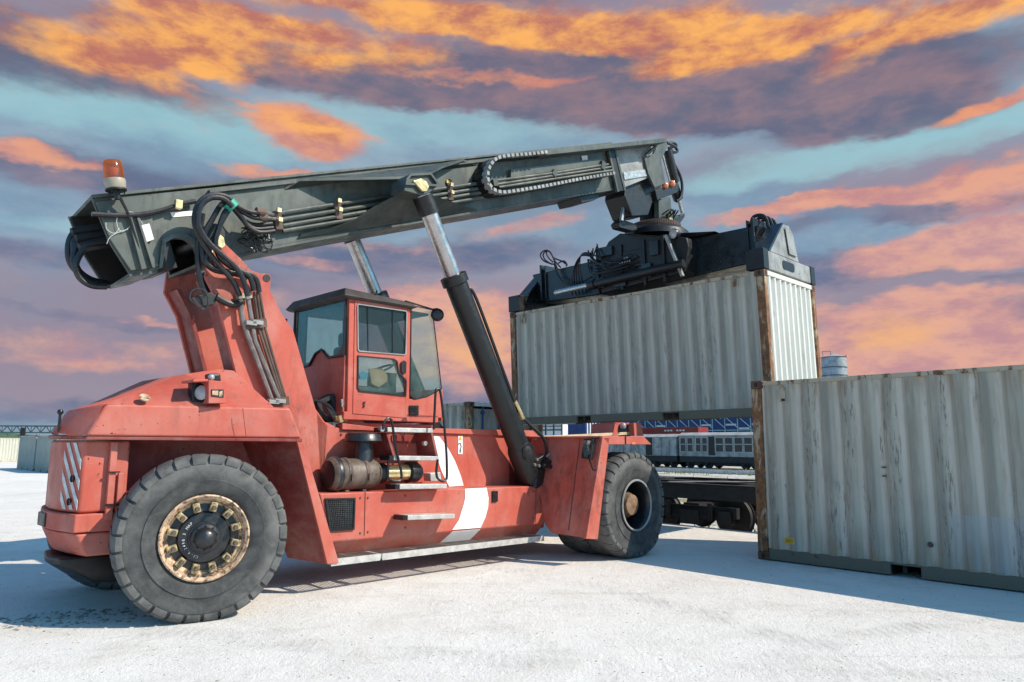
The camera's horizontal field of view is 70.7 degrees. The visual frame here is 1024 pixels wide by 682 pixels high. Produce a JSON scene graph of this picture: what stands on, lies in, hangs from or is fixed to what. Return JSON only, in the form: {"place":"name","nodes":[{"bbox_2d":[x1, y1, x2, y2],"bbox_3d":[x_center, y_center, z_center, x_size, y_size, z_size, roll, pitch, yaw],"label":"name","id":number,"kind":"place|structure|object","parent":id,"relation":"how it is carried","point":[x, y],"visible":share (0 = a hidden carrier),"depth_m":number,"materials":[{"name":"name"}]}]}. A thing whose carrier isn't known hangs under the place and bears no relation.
{"place":"outdoors","nodes":[
{"label":"outdoors","id":0,"kind":"place"},
{"bbox_2d":[0,433,38,437],"bbox_3d":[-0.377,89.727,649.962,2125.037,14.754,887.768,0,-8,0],"label":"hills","id":1,"kind":"structure","parent":0,"point":[3,435],"depth_m":732.43,"materials":[{"name":"green plant"}]},
{"bbox_2d":[0,462,1023,681],"bbox_3d":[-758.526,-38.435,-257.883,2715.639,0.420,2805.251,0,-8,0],"label":"ground","id":2,"kind":"structure","parent":0,"point":[509,641],"depth_m":6.68,"materials":[{"name":"grey concrete"}]},
{"bbox_2d":[0,438,19,461],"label":"shipping container","id":3,"kind":"object","parent":2,"relation":"on","point":[9,448],"visible":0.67,"depth_m":78.28,"materials":[{"name":"beige metal"}]},
{"bbox_2d":[17,436,37,470],"bbox_3d":[-36.468,8.714,56.353,2.446,2.591,6.058,8,-11,-43],"label":"shipping container","id":4,"kind":"object","parent":2,"relation":"on","point":[27,453],"visible":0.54,"depth_m":55.20,"materials":[{"name":"metal"}]},
{"bbox_2d":[0,425,56,432],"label":"truss bridge","id":5,"kind":"structure","parent":2,"relation":"on","point":[27,426],"depth_m":148.83,"materials":[{"name":"metal"}]},
{"bbox_2d":[20,428,25,435],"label":"railway signal","id":6,"kind":"object","parent":5,"relation":"attached to","point":[22,431],"visible":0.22,"depth_m":99.07,"materials":[{"name":"black paint"}]},
{"bbox_2d":[34,435,56,472],"bbox_3d":[-32.115,8.091,51.899,2.446,2.591,6.058,8,-11,-43],"label":"shipping container","id":7,"kind":"object","parent":2,"relation":"on","point":[42,453],"visible":0.26,"depth_m":51.58,"materials":[{"name":"metal"}]},
{"bbox_2d":[37,138,688,622],"bbox_3d":[-0.396,-0.873,11.800,4.204,8.338,12.233,-8,-11,44],"label":"reach stacker","id":8,"kind":"object","parent":2,"relation":"on","point":[225,472],"visible":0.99,"depth_m":8.62,"materials":[{"name":"red paint"}]},
{"bbox_2d":[532,432,628,439],"bbox_3d":[1.340,1.587,12.170,0.100,0.173,2.832,-8,-11,44],"label":"wooden plank","id":9,"kind":"object","parent":8,"relation":"on","point":[609,434],"visible":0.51,"depth_m":12.21,"materials":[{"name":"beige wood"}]},
{"bbox_2d":[508,213,815,312],"bbox_3d":[2.978,-1.581,15.655,6.098,1.538,2.458,-8,-9,42],"label":"container spreader","id":10,"kind":"object","parent":8,"relation":"hanging from","point":[624,264],"visible":0.98,"depth_m":14.41,"materials":[{"name":"paint"}]},
{"bbox_2d":[510,269,821,424],"bbox_3d":[3.023,0.410,15.399,6.063,2.591,2.477,-8,-9,42],"label":"shipping container","id":11,"kind":"object","parent":10,"relation":"hanging from","point":[713,348],"visible":0.84,"depth_m":13.99,"materials":[{"name":"white metal"}]},
{"bbox_2d":[329,402,542,435],"bbox_3d":[-2.210,3.068,19.063,2.446,2.591,6.101,8,-11,-44],"label":"shipping container","id":12,"kind":"object","parent":2,"relation":"on","point":[472,415],"visible":0.09,"depth_m":16.58,"materials":[{"name":"grey metal"}]},
{"bbox_2d":[473,407,499,429],"bbox_3d":[-0.502,2.705,16.561,1.093,2.371,0.095,8,-11,-44],"label":"door","id":13,"kind":"structure","parent":12,"relation":"in","point":[483,418],"depth_m":16.57,"materials":[{"name":"paint"}]},
{"bbox_2d":[522,425,538,435],"bbox_3d":[0.287,2.818,17.327,1.093,2.371,0.095,8,-11,-44],"label":"door","id":14,"kind":"structure","parent":12,"relation":"in","point":[525,427],"depth_m":17.54,"materials":[{"name":"paint"}]},
{"bbox_2d":[0,538,1023,681],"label":"pebbles","id":15,"kind":"object","parent":2,"relation":"on","point":[103,611],"visible":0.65,"depth_m":6.71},
{"bbox_2d":[751,364,1023,591],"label":"shipping container","id":16,"kind":"object","parent":2,"relation":"on","point":[891,473],"visible":1,"depth_m":9.23,"materials":[{"name":"grey metal"}]},
{"bbox_2d":[0,0,1023,435],"label":"sky","id":17,"kind":"structure","parent":0,"point":[887,136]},
{"bbox_2d":[654,464,756,531],"bbox_3d":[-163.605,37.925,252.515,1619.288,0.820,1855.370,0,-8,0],"label":"ballast bed","id":18,"kind":"object","parent":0,"point":[714,524],"depth_m":45.56,"materials":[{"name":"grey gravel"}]},
{"bbox_2d":[543,424,567,434],"bbox_3d":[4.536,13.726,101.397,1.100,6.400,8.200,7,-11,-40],"label":"pale shed","id":19,"kind":"structure","parent":18,"relation":"on","point":[559,429],"depth_m":99.14,"materials":[{"name":"white metal"}]},
{"bbox_2d":[608,434,686,466],"bbox_3d":[12.017,9.948,65.692,2.720,2.870,9.100,7,-11,-40],"label":"box carriage","id":20,"kind":"object","parent":18,"relation":"on","point":[659,450],"visible":0.4,"depth_m":63.05,"materials":[{"name":"grey metal"}]},
{"bbox_2d":[656,468,754,474],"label":"railway track","id":21,"kind":"structure","parent":18,"relation":"on","point":[728,472],"depth_m":49.13,"materials":[{"name":"metal"}]},
{"bbox_2d":[678,432,754,469],"bbox_3d":[17.917,8.955,58.964,2.720,2.970,8.500,7,-11,-40],"label":"passenger carriage","id":22,"kind":"object","parent":18,"relation":"on","point":[712,449],"visible":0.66,"depth_m":58.58,"materials":[{"name":"grey metal"}]},
{"bbox_2d":[680,437,686,451],"bbox_3d":[14.445,8.754,61.003,0.047,1.220,0.620,7,-11,-40],"label":"window","id":23,"kind":"structure","parent":22,"relation":"in","point":[682,439],"depth_m":61.01,"materials":[{"name":"grey glass"}]},
{"bbox_2d":[687,437,693,451],"bbox_3d":[14.905,8.678,60.468,0.047,1.220,0.620,7,-11,-40],"label":"window","id":24,"kind":"structure","parent":22,"relation":"in","point":[689,439],"depth_m":60.49,"materials":[{"name":"grey glass"}]},
{"bbox_2d":[695,437,701,451],"bbox_3d":[15.436,8.593,59.861,0.047,1.220,0.560,7,-11,-40],"label":"window","id":25,"kind":"structure","parent":22,"relation":"in","point":[697,439],"depth_m":59.90,"materials":[{"name":"grey glass"}]},
{"bbox_2d":[701,437,707,451],"bbox_3d":[15.842,8.528,59.397,0.047,1.220,0.560,7,-11,-40],"label":"window","id":26,"kind":"structure","parent":22,"relation":"in","point":[704,440],"depth_m":59.39,"materials":[{"name":"grey glass"}]},
{"bbox_2d":[715,437,723,451],"bbox_3d":[16.760,8.382,58.350,0.047,1.220,0.800,7,-11,-40],"label":"window","id":27,"kind":"structure","parent":22,"relation":"in","point":[719,441],"depth_m":58.37,"materials":[{"name":"grey glass"}]},
{"bbox_2d":[724,437,733,452],"bbox_3d":[17.321,8.293,57.718,0.047,1.220,0.800,7,-11,-40],"label":"window","id":28,"kind":"structure","parent":22,"relation":"in","point":[728,441],"depth_m":57.72,"materials":[{"name":"black glass"}]},
{"bbox_2d":[734,437,742,452],"bbox_3d":[17.887,8.201,57.064,0.047,1.220,0.800,7,-11,-40],"label":"window","id":29,"kind":"structure","parent":22,"relation":"in","point":[738,441],"depth_m":57.07,"materials":[{"name":"black glass"}]},
{"bbox_2d":[743,437,752,452],"bbox_3d":[18.450,8.111,56.420,0.047,1.220,0.800,7,-11,-40],"label":"window","id":30,"kind":"structure","parent":22,"relation":"in","point":[747,441],"depth_m":56.44,"materials":[{"name":"black glass"}]},
{"bbox_3d":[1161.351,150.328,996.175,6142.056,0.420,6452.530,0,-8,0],"label":"field","id":31,"kind":"structure","parent":0,"visible":0},
{"bbox_2d":[597,418,752,431],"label":"gantry crane","id":32,"kind":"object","parent":31,"relation":"on","point":[731,425],"depth_m":114.92,"materials":[{"name":"blue metal"}]},
{"bbox_2d":[820,351,847,377],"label":"storage silo","id":33,"kind":"object","parent":31,"relation":"on","point":[833,365],"visible":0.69,"depth_m":119.08,"materials":[{"name":"silver metal"}]},
{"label":"shipping container","id":34,"kind":"object","parent":31,"relation":"on","visible":0},
{"bbox_2d":[642,427,707,433],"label":"shipping container","id":35,"kind":"object","parent":34,"relation":"on","point":[668,430],"visible":0.38,"depth_m":108.54,"materials":[{"name":"metal"}]},
{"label":"shipping container","id":36,"kind":"object","parent":31,"relation":"on","visible":0},
{"bbox_2d":[568,423,596,434],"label":"shipping container","id":37,"kind":"object","parent":36,"relation":"on","point":[584,428],"visible":0.23,"depth_m":107.91,"materials":[{"name":"blue metal"}]},
{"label":"railway track","id":38,"kind":"object","parent":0,"visible":0},
{"bbox_2d":[659,475,756,531],"bbox_3d":[5.053,3.687,15.940,2.800,1.156,22.000,7,-11,-40],"label":"flat wagon","id":39,"kind":"object","parent":38,"relation":"on","point":[727,503],"visible":0.31,"depth_m":15.39,"materials":[{"name":"black metal"}]}
]}

